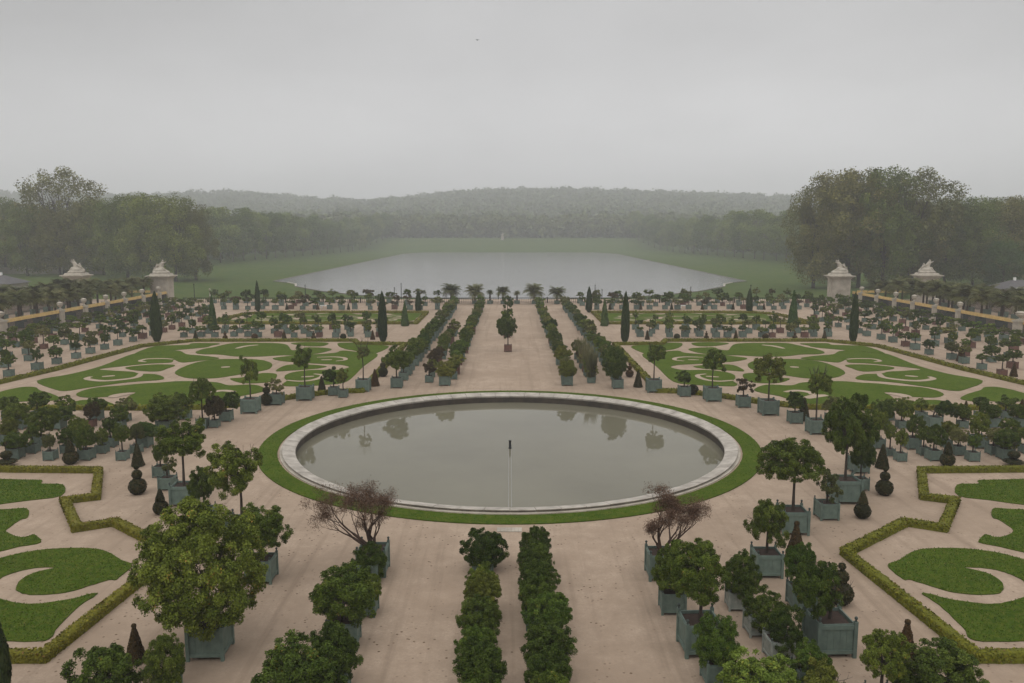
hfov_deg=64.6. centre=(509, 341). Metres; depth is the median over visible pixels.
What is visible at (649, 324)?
potted shrub
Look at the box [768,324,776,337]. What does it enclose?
potted shrub
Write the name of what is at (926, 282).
palm tree
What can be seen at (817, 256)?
plane tree
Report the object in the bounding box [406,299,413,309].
potted shrub
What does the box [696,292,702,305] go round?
potted shrub
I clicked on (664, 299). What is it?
potted shrub
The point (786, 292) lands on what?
potted shrub
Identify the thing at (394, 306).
potted shrub
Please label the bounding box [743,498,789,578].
potted tree
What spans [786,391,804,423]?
potted tree
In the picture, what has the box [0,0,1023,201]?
sky
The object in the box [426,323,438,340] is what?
potted bush
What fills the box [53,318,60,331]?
potted tree
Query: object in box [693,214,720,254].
avenue tree
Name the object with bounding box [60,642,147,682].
potted tree
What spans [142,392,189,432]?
potted tree
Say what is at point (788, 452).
potted tree
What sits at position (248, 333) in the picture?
potted shrub
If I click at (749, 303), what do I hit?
cypress tree
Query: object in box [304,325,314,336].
potted shrub
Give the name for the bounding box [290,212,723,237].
lake end woodland
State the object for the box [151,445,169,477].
potted tree
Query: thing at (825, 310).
potted tree
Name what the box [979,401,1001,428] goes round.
potted tree
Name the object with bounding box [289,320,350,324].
parterre lawn
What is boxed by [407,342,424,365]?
potted bush
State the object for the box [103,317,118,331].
potted tree
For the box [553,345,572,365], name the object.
potted bush
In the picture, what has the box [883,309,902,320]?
potted tree
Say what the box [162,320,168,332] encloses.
potted tree
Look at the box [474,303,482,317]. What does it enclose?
potted bush
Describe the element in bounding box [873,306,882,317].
potted tree
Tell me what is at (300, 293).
potted shrub
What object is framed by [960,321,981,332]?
potted tree
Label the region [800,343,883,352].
parterre lawn
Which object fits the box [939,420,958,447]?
potted tree
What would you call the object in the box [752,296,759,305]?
potted shrub
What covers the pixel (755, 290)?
potted shrub
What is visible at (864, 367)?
parterre lawn
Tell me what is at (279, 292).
potted shrub
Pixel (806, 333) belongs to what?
potted shrub
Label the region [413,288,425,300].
potted shrub
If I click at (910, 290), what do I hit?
palm tree
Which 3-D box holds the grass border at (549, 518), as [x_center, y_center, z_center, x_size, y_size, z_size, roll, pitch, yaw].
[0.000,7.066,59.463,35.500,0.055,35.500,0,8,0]
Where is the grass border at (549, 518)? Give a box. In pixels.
[259,391,760,524]
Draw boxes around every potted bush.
[398,352,412,380]
[401,355,414,375]
[405,348,416,370]
[407,337,424,361]
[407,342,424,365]
[417,332,430,353]
[419,329,433,338]
[420,329,431,350]
[421,325,434,343]
[422,361,436,382]
[423,339,428,357]
[426,320,441,338]
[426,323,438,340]
[426,348,437,370]
[427,359,437,376]
[433,316,447,330]
[433,348,443,362]
[434,311,446,328]
[435,346,444,361]
[437,337,448,355]
[437,345,448,359]
[438,307,447,325]
[438,320,443,332]
[438,333,450,350]
[442,303,454,317]
[443,300,455,310]
[444,331,451,345]
[446,328,454,344]
[447,354,466,374]
[448,344,465,364]
[448,359,459,379]
[449,319,460,333]
[450,346,461,365]
[451,339,469,359]
[452,634,507,682]
[453,623,499,659]
[455,593,502,642]
[459,328,470,349]
[459,337,469,352]
[459,527,509,570]
[462,325,474,340]
[463,570,501,610]
[463,662,500,682]
[464,561,499,597]
[466,316,477,331]
[469,312,480,322]
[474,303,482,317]
[475,294,484,300]
[516,538,554,574]
[517,558,560,591]
[518,574,555,630]
[519,526,551,550]
[520,591,572,644]
[520,618,577,670]
[523,642,572,682]
[530,670,569,682]
[535,297,545,302]
[541,319,557,333]
[543,316,551,332]
[546,323,557,330]
[547,330,562,346]
[549,344,566,350]
[551,339,562,354]
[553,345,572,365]
[558,354,573,361]
[559,357,572,364]
[560,296,569,307]
[568,304,577,317]
[571,340,579,359]
[574,314,587,330]
[577,319,590,335]
[582,320,594,340]
[584,366,598,382]
[585,324,597,341]
[585,330,595,342]
[586,334,598,348]
[591,332,600,350]
[593,336,605,356]
[595,337,611,361]
[598,344,608,364]
[600,345,619,358]
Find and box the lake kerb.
[274,253,745,298]
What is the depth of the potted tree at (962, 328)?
123.42 m
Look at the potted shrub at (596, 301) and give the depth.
157.27 m
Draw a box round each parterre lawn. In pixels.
[0,387,58,401]
[0,479,64,503]
[0,508,40,550]
[0,548,131,641]
[37,350,218,390]
[76,381,262,404]
[76,400,114,404]
[126,364,174,371]
[136,343,219,352]
[175,359,271,378]
[196,343,331,356]
[229,314,310,321]
[230,373,276,382]
[253,313,294,314]
[273,351,377,385]
[276,364,326,370]
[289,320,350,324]
[291,342,328,345]
[293,313,377,315]
[306,316,357,319]
[338,343,388,352]
[346,319,367,320]
[353,314,419,320]
[388,313,421,314]
[599,313,631,314]
[600,315,665,320]
[631,343,681,352]
[634,317,652,318]
[638,313,726,315]
[642,350,746,385]
[662,316,715,319]
[688,343,824,356]
[691,342,728,345]
[693,364,743,370]
[709,314,787,320]
[724,313,766,314]
[743,373,789,382]
[748,359,844,378]
[754,381,943,404]
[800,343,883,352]
[801,350,982,390]
[845,364,893,371]
[888,548,1023,641]
[910,400,940,404]
[955,479,1023,504]
[960,387,1023,401]
[979,508,1023,551]
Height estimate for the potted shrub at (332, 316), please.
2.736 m
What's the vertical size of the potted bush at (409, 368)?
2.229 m
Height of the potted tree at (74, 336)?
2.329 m
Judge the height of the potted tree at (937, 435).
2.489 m
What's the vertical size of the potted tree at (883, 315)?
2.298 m
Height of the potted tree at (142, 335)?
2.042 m
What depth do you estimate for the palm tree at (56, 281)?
156.86 m
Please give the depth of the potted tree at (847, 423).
44.83 m
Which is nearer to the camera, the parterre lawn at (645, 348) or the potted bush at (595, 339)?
the potted bush at (595, 339)
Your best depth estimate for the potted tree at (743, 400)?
69.66 m
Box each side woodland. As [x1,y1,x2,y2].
[0,207,370,264]
[646,210,1012,264]
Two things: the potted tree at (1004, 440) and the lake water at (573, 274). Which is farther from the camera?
the lake water at (573, 274)
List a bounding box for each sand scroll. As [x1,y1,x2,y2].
[83,373,142,380]
[108,392,132,397]
[138,358,169,361]
[211,390,236,392]
[286,374,322,381]
[695,374,733,381]
[783,390,814,394]
[805,394,827,398]
[850,358,881,361]
[877,373,936,380]
[887,392,911,397]
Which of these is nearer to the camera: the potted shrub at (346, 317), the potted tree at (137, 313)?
the potted shrub at (346, 317)
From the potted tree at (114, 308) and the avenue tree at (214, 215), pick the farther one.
the avenue tree at (214, 215)
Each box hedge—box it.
[0,338,407,410]
[0,465,151,663]
[202,310,428,324]
[591,310,816,323]
[612,338,1023,410]
[839,464,1023,664]
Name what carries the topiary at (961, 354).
on the gravel ground at (622, 627)
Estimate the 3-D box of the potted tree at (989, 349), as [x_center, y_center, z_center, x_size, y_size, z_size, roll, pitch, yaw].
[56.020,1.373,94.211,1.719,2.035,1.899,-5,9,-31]
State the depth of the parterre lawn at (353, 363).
92.98 m
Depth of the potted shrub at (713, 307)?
158.03 m
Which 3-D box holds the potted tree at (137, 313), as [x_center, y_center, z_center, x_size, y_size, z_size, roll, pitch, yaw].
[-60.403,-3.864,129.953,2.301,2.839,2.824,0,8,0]
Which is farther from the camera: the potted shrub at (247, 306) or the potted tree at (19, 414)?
the potted shrub at (247, 306)
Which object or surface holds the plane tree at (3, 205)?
on the ground at (237, 276)
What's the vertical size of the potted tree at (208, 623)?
5.694 m
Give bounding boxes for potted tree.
[0,331,9,341]
[0,339,16,358]
[0,349,10,367]
[0,354,17,376]
[0,396,18,419]
[0,402,30,429]
[0,416,18,445]
[0,431,33,459]
[6,326,17,340]
[7,332,21,346]
[17,327,34,353]
[17,425,40,453]
[20,340,36,360]
[23,406,60,445]
[24,327,37,343]
[25,323,41,336]
[27,391,51,411]
[30,346,43,370]
[33,325,50,348]
[38,317,54,332]
[41,433,64,460]
[44,335,60,354]
[45,322,58,337]
[47,345,62,364]
[48,405,75,429]
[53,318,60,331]
[53,395,75,416]
[55,428,74,453]
[57,322,74,333]
[57,326,71,344]
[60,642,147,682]
[65,315,76,327]
[66,416,90,445]
[68,332,80,349]
[69,340,82,358]
[73,322,87,340]
[73,425,96,460]
[75,315,91,331]
[81,312,92,323]
[81,401,100,426]
[82,333,97,353]
[85,330,98,345]
[87,397,107,420]
[88,311,103,321]
[93,314,107,328]
[94,315,105,334]
[95,428,109,453]
[97,325,112,339]
[99,417,121,447]
[100,330,109,349]
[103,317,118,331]
[104,306,111,319]
[106,310,115,324]
[109,404,128,427]
[111,305,120,314]
[111,423,130,460]
[112,314,130,329]
[113,328,122,345]
[115,397,138,419]
[116,319,126,336]
[117,309,127,322]
[123,303,135,314]
[125,327,140,341]
[126,309,140,326]
[126,316,138,332]
[127,495,268,661]
[128,423,144,453]
[132,421,157,447]
[134,306,142,318]
[135,300,148,312]
[135,324,146,338]
[139,304,150,316]
[139,632,186,682]
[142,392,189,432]
[143,311,149,322]
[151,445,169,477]
[154,418,205,504]
[157,456,177,489]
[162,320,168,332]
[163,300,175,311]
[163,303,172,317]
[166,314,176,329]
[170,311,179,321]
[170,392,196,419]
[175,303,184,310]
[175,311,186,326]
[176,299,188,307]
[183,308,191,318]
[185,300,194,312]
[186,466,215,514]
[188,376,216,428]
[194,305,201,316]
[197,307,203,321]
[201,306,208,316]
[202,395,225,427]
[203,440,262,543]
[219,391,240,421]
[229,502,293,584]
[239,355,260,413]
[251,629,349,682]
[267,378,284,405]
[291,344,314,400]
[302,620,363,682]
[308,560,375,642]
[322,366,339,395]
[336,368,348,397]
[348,570,382,617]
[349,541,387,581]
[353,335,370,391]
[381,344,407,388]
[496,313,517,351]
[501,306,512,336]
[502,295,513,308]
[602,347,627,388]
[645,343,666,392]
[650,542,688,615]
[658,537,727,658]
[674,370,690,396]
[691,610,739,682]
[701,347,726,401]
[715,645,800,682]
[720,548,762,611]
[735,378,755,407]
[742,584,791,637]
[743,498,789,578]
[753,353,786,415]
[755,436,825,535]
[762,607,803,659]
[783,542,817,611]
[784,637,832,682]
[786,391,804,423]
[792,556,858,658]
[802,295,813,306]
[804,657,851,682]
[805,362,832,434]
[809,297,823,308]
[810,303,818,317]
[813,300,820,314]
[813,468,843,520]
[818,306,827,321]
[819,299,828,310]
[821,392,880,502]
[821,396,843,415]
[825,313,833,323]
[826,296,834,305]
[827,303,844,313]
[830,307,836,318]
[832,316,843,326]
[835,294,848,303]
[836,298,847,309]
[840,395,866,408]
[842,299,848,315]
[842,301,852,310]
[844,309,851,322]
[844,313,850,329]
[847,428,874,473]
[849,442,876,490]
[858,320,863,332]
[859,302,874,315]
[859,310,872,321]
[859,628,912,682]
[862,322,872,335]
[865,317,879,329]
[870,301,879,311]
[871,399,894,424]
[872,408,890,448]
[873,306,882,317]
[875,302,885,310]
[876,311,887,323]
[876,323,887,339]
[881,318,890,332]
[881,398,905,420]
[883,306,897,310]
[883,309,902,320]
[883,421,896,455]
[886,309,893,326]
[888,322,897,342]
[892,636,989,682]
[893,397,914,428]
[893,428,911,461]
[895,323,903,336]
[898,306,909,317]
[898,332,912,346]
[899,310,912,330]
[899,311,906,323]
[902,414,926,449]
[909,313,919,326]
[909,332,920,349]
[911,320,919,334]
[911,321,920,340]
[914,309,930,322]
[914,398,929,418]
[915,426,930,455]
[918,317,934,329]
[921,339,937,354]
[922,400,959,427]
[924,424,949,461]
[929,313,942,324]
[929,325,939,338]
[929,327,940,346]
[935,316,945,331]
[937,326,956,342]
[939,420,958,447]
[943,316,960,326]
[944,341,959,359]
[947,332,957,350]
[949,427,969,455]
[953,403,971,428]
[956,319,967,330]
[958,344,972,363]
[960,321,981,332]
[960,338,970,356]
[961,434,982,461]
[966,330,980,347]
[967,411,991,448]
[970,328,987,340]
[972,396,988,414]
[975,353,991,369]
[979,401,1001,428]
[981,323,996,336]
[982,345,1000,362]
[983,428,1001,455]
[984,328,1003,345]
[984,335,997,349]
[992,353,1010,375]
[993,428,1021,458]
[995,394,1019,418]
[998,325,1010,339]
[998,338,1022,354]
[998,417,1021,437]
[1005,349,1023,368]
[1007,404,1023,426]
[1008,329,1023,344]
[1009,334,1021,349]
[1016,427,1023,453]
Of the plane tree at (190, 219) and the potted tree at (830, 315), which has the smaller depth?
the potted tree at (830, 315)
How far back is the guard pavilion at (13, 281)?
189.23 m
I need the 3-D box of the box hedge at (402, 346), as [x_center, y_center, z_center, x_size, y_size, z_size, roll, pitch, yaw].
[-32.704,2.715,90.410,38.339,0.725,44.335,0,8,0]
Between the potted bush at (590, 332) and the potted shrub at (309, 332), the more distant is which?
the potted shrub at (309, 332)
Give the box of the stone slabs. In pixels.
[497,527,521,531]
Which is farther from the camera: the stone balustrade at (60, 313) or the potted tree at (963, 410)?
the stone balustrade at (60, 313)
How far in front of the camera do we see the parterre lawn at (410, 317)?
144.70 m
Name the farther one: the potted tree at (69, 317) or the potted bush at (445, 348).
the potted tree at (69, 317)
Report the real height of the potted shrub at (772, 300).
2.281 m
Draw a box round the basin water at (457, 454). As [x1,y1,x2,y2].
[296,402,723,506]
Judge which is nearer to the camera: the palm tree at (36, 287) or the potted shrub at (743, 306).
the palm tree at (36, 287)
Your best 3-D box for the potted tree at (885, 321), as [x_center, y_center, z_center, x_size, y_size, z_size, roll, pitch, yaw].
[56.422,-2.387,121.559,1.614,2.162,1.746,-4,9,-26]
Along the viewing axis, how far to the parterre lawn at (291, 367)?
90.24 m
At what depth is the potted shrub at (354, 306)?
158.44 m
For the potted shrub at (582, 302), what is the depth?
165.72 m
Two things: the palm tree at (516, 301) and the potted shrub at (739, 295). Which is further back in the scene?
the palm tree at (516, 301)
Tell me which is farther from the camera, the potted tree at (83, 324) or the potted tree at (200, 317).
the potted tree at (200, 317)
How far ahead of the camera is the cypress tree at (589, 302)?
151.61 m
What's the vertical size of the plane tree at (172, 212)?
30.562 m
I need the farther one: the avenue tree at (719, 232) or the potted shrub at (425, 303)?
the avenue tree at (719, 232)
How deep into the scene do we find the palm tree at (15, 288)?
142.82 m
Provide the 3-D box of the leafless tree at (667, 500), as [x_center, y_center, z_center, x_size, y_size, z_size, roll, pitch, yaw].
[7.348,8.117,35.645,3.734,4.363,2.285,-6,10,-37]
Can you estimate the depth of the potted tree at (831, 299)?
161.98 m
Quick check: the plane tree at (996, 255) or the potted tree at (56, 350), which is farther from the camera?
the plane tree at (996, 255)
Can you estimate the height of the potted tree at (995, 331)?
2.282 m
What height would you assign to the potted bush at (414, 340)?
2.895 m
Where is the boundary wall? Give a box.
[0,267,102,273]
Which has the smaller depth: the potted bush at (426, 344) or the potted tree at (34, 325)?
the potted bush at (426, 344)
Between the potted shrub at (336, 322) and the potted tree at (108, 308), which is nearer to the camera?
the potted shrub at (336, 322)
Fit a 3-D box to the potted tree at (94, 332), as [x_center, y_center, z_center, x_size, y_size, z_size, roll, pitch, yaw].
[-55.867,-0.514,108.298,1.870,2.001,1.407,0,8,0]
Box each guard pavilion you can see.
[0,272,30,290]
[988,277,1023,290]
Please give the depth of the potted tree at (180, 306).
147.16 m
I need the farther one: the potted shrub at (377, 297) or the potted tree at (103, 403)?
the potted shrub at (377, 297)
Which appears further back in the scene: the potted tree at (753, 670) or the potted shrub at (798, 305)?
the potted shrub at (798, 305)
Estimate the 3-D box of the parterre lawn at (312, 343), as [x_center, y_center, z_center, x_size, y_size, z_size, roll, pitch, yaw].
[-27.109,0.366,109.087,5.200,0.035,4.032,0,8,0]
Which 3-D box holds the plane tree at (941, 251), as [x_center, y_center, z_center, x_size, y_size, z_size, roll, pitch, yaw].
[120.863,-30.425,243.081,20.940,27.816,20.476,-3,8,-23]
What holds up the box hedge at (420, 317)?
on the gravel ground at (622, 627)
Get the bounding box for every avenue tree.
[195,208,227,260]
[204,206,240,262]
[220,214,246,261]
[224,207,261,260]
[236,210,272,259]
[250,212,279,258]
[263,212,289,257]
[271,212,302,256]
[283,217,309,255]
[297,217,316,255]
[299,214,325,254]
[309,221,330,253]
[318,220,339,253]
[638,214,656,244]
[643,218,665,247]
[667,217,689,251]
[682,217,705,253]
[689,222,706,253]
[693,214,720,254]
[706,219,726,255]
[712,219,739,255]
[720,210,748,256]
[726,211,753,257]
[735,209,771,258]
[745,212,777,259]
[759,214,785,260]
[770,210,798,261]
[781,213,812,248]
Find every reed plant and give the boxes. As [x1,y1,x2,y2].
[574,338,583,362]
[577,343,588,368]
[581,348,592,374]
[582,344,594,355]
[584,352,597,383]
[586,348,598,375]
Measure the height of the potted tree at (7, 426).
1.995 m
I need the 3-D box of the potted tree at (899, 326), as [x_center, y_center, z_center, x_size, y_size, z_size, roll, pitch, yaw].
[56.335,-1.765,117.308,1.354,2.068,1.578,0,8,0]
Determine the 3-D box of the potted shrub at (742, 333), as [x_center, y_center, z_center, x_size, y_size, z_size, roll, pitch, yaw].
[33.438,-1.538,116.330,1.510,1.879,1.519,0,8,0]
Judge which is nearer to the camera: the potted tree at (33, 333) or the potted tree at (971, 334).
the potted tree at (971, 334)
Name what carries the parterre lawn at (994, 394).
on the gravel ground at (622, 627)
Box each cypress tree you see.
[0,622,11,682]
[149,291,162,341]
[209,294,216,326]
[254,280,260,310]
[378,291,386,341]
[401,301,408,325]
[415,291,421,310]
[586,286,592,312]
[600,298,608,325]
[621,292,629,341]
[746,289,752,310]
[786,290,798,330]
[849,292,858,341]
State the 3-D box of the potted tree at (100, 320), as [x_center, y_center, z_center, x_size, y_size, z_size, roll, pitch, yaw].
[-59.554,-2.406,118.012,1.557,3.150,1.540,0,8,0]
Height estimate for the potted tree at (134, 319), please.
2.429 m
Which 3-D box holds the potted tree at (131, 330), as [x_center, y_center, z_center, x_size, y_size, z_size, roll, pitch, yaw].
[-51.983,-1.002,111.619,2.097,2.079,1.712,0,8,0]
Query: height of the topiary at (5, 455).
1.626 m
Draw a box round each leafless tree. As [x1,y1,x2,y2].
[299,477,400,577]
[642,481,714,581]
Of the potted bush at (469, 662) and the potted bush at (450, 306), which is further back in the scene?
the potted bush at (450, 306)
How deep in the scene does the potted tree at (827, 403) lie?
64.59 m
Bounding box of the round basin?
[279,392,740,514]
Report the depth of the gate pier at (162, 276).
172.04 m
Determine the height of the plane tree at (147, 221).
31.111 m
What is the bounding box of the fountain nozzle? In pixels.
[508,440,511,506]
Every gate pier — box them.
[59,259,93,301]
[145,260,177,301]
[823,260,855,302]
[910,259,943,301]
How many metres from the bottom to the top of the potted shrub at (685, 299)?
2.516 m
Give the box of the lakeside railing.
[201,297,827,302]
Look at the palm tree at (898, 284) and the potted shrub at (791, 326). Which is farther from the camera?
the palm tree at (898, 284)
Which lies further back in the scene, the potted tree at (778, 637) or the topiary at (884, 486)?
the topiary at (884, 486)
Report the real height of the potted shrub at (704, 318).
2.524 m
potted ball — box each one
[435,360,455,385]
[558,360,577,385]
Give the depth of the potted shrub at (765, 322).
120.46 m
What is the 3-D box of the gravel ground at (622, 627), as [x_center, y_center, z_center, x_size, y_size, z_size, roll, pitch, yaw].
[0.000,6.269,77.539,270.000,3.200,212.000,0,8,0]
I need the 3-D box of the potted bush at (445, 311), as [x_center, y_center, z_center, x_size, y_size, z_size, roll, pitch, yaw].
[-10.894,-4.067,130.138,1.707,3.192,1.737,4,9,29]
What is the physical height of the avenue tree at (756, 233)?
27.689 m
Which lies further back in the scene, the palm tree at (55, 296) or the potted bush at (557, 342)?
the palm tree at (55, 296)
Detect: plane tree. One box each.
[0,196,32,266]
[0,203,53,275]
[0,210,20,266]
[9,165,107,274]
[22,205,88,274]
[54,199,109,266]
[70,196,126,274]
[89,193,147,278]
[108,192,184,278]
[112,195,166,269]
[141,192,206,281]
[176,203,219,279]
[779,182,848,287]
[793,169,873,285]
[801,166,900,271]
[814,167,906,287]
[844,164,932,280]
[866,166,970,278]
[877,194,950,280]
[909,200,961,274]
[920,196,983,281]
[942,195,1013,285]
[959,197,1011,272]
[973,240,1023,284]
[974,194,1023,281]
[998,199,1023,279]
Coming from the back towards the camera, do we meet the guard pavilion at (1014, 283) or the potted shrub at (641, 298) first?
the guard pavilion at (1014, 283)
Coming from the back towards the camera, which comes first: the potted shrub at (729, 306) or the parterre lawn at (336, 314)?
the potted shrub at (729, 306)
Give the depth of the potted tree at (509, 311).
115.80 m
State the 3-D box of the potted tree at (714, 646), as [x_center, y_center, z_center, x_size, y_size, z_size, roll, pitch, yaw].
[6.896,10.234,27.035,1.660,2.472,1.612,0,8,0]
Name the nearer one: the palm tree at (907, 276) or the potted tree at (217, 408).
the potted tree at (217, 408)
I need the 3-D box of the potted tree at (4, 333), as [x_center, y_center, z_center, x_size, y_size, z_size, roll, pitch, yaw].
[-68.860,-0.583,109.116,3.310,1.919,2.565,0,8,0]
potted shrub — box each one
[177,327,191,337]
[188,319,196,332]
[195,325,206,336]
[201,316,212,333]
[207,325,220,336]
[209,288,217,302]
[216,292,228,305]
[217,317,231,332]
[220,298,226,309]
[222,312,228,328]
[225,290,231,302]
[229,296,240,305]
[229,325,237,336]
[232,298,239,309]
[234,317,243,333]
[240,289,251,302]
[241,298,251,309]
[241,310,251,329]
[241,324,251,336]
[251,319,258,332]
[251,322,264,337]
[255,309,266,329]
[259,289,268,301]
[261,299,265,309]
[263,293,268,305]
[269,315,277,333]
[271,297,278,309]
[274,323,282,336]
[275,291,284,303]
[276,294,286,305]
[278,313,288,329]
[280,316,292,333]
[285,299,295,308]
[288,295,299,305]
[289,323,298,336]
[294,311,305,328]
[295,291,302,302]
[297,299,306,309]
[299,317,307,332]
[301,294,310,305]
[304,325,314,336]
[308,297,320,308]
[311,314,319,329]
[312,291,321,303]
[314,317,321,332]
[314,324,323,337]
[317,294,326,305]
[325,297,333,308]
[327,312,335,329]
[328,289,338,302]
[331,324,340,337]
[333,319,340,333]
[335,295,345,304]
[337,299,345,309]
[341,314,352,329]
[343,321,356,333]
[346,290,354,302]
[346,321,354,335]
[349,292,358,304]
[350,299,358,308]
[361,319,371,332]
[362,289,373,300]
[362,311,370,327]
[364,293,371,305]
[364,323,371,336]
[366,299,375,309]
[375,294,380,305]
[385,292,394,302]
[391,301,397,309]
[393,293,399,305]
[403,289,410,301]
[403,295,411,305]
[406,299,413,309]
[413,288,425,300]
[422,294,427,305]
[430,298,443,308]
[433,290,441,294]
[576,292,583,302]
[579,296,584,305]
[592,289,601,297]
[593,298,601,309]
[606,299,615,309]
[607,292,618,305]
[613,290,622,302]
[616,300,622,308]
[630,300,644,309]
[631,292,641,303]
[632,310,638,328]
[635,319,642,332]
[636,295,645,305]
[636,327,643,336]
[643,289,653,302]
[645,300,654,309]
[646,322,654,335]
[649,319,656,332]
[650,294,660,305]
[653,314,658,329]
[661,297,669,309]
[662,292,673,305]
[663,317,674,332]
[665,310,673,329]
[665,323,673,337]
[671,298,683,309]
[678,293,689,304]
[679,325,690,337]
[680,288,691,302]
[683,296,693,308]
[683,317,691,332]
[692,319,703,332]
[695,323,703,335]
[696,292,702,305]
[698,313,706,329]
[700,299,709,309]
[702,292,709,301]
[705,297,711,305]
[710,318,718,332]
[711,288,723,302]
[711,301,717,309]
[711,323,720,337]
[716,292,728,305]
[716,314,726,329]
[721,326,732,337]
[726,298,732,308]
[728,316,735,332]
[734,293,743,305]
[738,313,747,329]
[738,324,747,337]
[740,297,745,308]
[742,319,755,332]
[752,287,760,301]
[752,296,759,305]
[752,314,760,329]
[755,301,764,309]
[756,326,768,336]
[761,320,769,332]
[765,293,773,305]
[767,298,780,309]
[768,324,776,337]
[769,311,778,329]
[776,317,785,332]
[777,293,785,305]
[778,296,788,308]
[783,288,791,302]
[785,323,797,336]
[793,318,800,332]
[796,298,802,309]
[800,325,809,337]
[803,291,812,302]
[806,320,819,332]
[807,315,819,326]
[808,323,819,336]
[823,316,832,332]
[823,322,832,335]
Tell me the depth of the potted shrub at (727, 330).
115.89 m
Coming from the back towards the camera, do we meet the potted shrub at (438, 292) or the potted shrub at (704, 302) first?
the potted shrub at (438, 292)
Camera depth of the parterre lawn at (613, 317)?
144.70 m
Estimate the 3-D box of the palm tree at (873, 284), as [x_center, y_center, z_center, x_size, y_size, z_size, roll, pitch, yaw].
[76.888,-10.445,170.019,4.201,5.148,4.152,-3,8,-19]
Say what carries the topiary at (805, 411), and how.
on the gravel ground at (622, 627)
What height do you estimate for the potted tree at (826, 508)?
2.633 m
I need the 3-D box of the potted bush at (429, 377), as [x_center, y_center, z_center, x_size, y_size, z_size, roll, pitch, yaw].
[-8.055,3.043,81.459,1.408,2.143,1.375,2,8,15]
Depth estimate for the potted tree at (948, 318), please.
127.20 m
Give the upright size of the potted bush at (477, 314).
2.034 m
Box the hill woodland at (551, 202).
[0,185,1023,237]
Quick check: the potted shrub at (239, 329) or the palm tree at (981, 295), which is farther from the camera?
the palm tree at (981, 295)
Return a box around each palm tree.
[0,284,12,318]
[0,292,11,318]
[4,289,31,327]
[7,288,32,320]
[9,286,28,316]
[24,284,42,314]
[24,288,46,318]
[25,291,46,320]
[34,282,58,311]
[39,286,59,315]
[45,289,66,319]
[50,278,69,309]
[55,282,77,308]
[57,287,81,315]
[66,278,81,306]
[71,281,87,310]
[74,286,97,304]
[79,277,98,308]
[87,282,107,309]
[97,279,114,302]
[102,283,121,305]
[106,277,121,300]
[112,282,136,304]
[119,277,142,305]
[136,276,153,301]
[440,283,462,298]
[463,283,484,303]
[486,290,492,303]
[496,286,510,303]
[514,290,520,303]
[522,283,544,303]
[549,286,565,303]
[866,279,881,294]
[875,280,893,305]
[886,277,910,304]
[892,275,911,302]
[900,285,920,306]
[906,277,922,300]
[912,282,933,308]
[918,280,934,307]
[923,281,947,299]
[927,278,941,304]
[933,280,949,310]
[938,280,953,306]
[938,284,958,315]
[942,283,962,312]
[949,281,969,308]
[950,287,979,317]
[958,283,980,315]
[963,283,982,311]
[967,289,996,323]
[974,286,992,314]
[978,283,999,313]
[987,290,1017,326]
[989,293,1013,321]
[996,289,1008,317]
[1006,286,1023,318]
[1006,295,1023,312]
[1011,290,1023,306]
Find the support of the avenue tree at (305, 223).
on the ground at (237, 276)
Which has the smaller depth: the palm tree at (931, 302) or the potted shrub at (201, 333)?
the potted shrub at (201, 333)
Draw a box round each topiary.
[0,442,17,464]
[62,439,78,464]
[127,464,146,494]
[127,623,144,664]
[131,443,144,466]
[152,489,168,514]
[261,383,271,404]
[317,376,325,390]
[370,330,374,339]
[371,369,379,386]
[378,360,387,376]
[625,363,633,376]
[633,370,642,387]
[645,330,649,339]
[689,384,698,394]
[785,521,802,554]
[800,397,809,421]
[829,562,854,605]
[853,490,871,518]
[874,444,889,468]
[875,466,893,495]
[900,619,913,659]
[939,442,955,465]
[955,345,963,361]
[1002,442,1023,464]
[1009,362,1017,376]
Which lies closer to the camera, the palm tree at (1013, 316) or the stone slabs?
the stone slabs
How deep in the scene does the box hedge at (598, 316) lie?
148.17 m
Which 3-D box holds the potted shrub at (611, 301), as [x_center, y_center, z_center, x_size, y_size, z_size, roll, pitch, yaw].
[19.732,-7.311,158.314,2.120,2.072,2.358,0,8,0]
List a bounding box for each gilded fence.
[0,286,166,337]
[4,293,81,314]
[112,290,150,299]
[852,286,1023,338]
[858,290,908,300]
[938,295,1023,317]
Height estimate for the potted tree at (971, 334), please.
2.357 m
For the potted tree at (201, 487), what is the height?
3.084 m
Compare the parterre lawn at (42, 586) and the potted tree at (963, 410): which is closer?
the parterre lawn at (42, 586)
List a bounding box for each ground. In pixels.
[0,299,1023,682]
[2,234,1023,298]
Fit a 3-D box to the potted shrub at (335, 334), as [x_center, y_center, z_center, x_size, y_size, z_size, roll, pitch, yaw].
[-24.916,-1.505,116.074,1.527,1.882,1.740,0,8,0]
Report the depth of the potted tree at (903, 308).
141.87 m
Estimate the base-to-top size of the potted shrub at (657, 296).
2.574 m
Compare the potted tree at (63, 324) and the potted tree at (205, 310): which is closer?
the potted tree at (63, 324)
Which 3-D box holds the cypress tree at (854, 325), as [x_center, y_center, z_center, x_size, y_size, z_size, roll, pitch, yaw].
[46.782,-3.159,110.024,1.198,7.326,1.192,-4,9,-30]
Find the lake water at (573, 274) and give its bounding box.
[278,253,741,298]
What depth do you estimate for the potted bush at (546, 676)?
24.09 m
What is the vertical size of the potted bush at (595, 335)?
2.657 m
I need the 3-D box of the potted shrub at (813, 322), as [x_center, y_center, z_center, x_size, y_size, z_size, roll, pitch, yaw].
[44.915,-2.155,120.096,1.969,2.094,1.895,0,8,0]

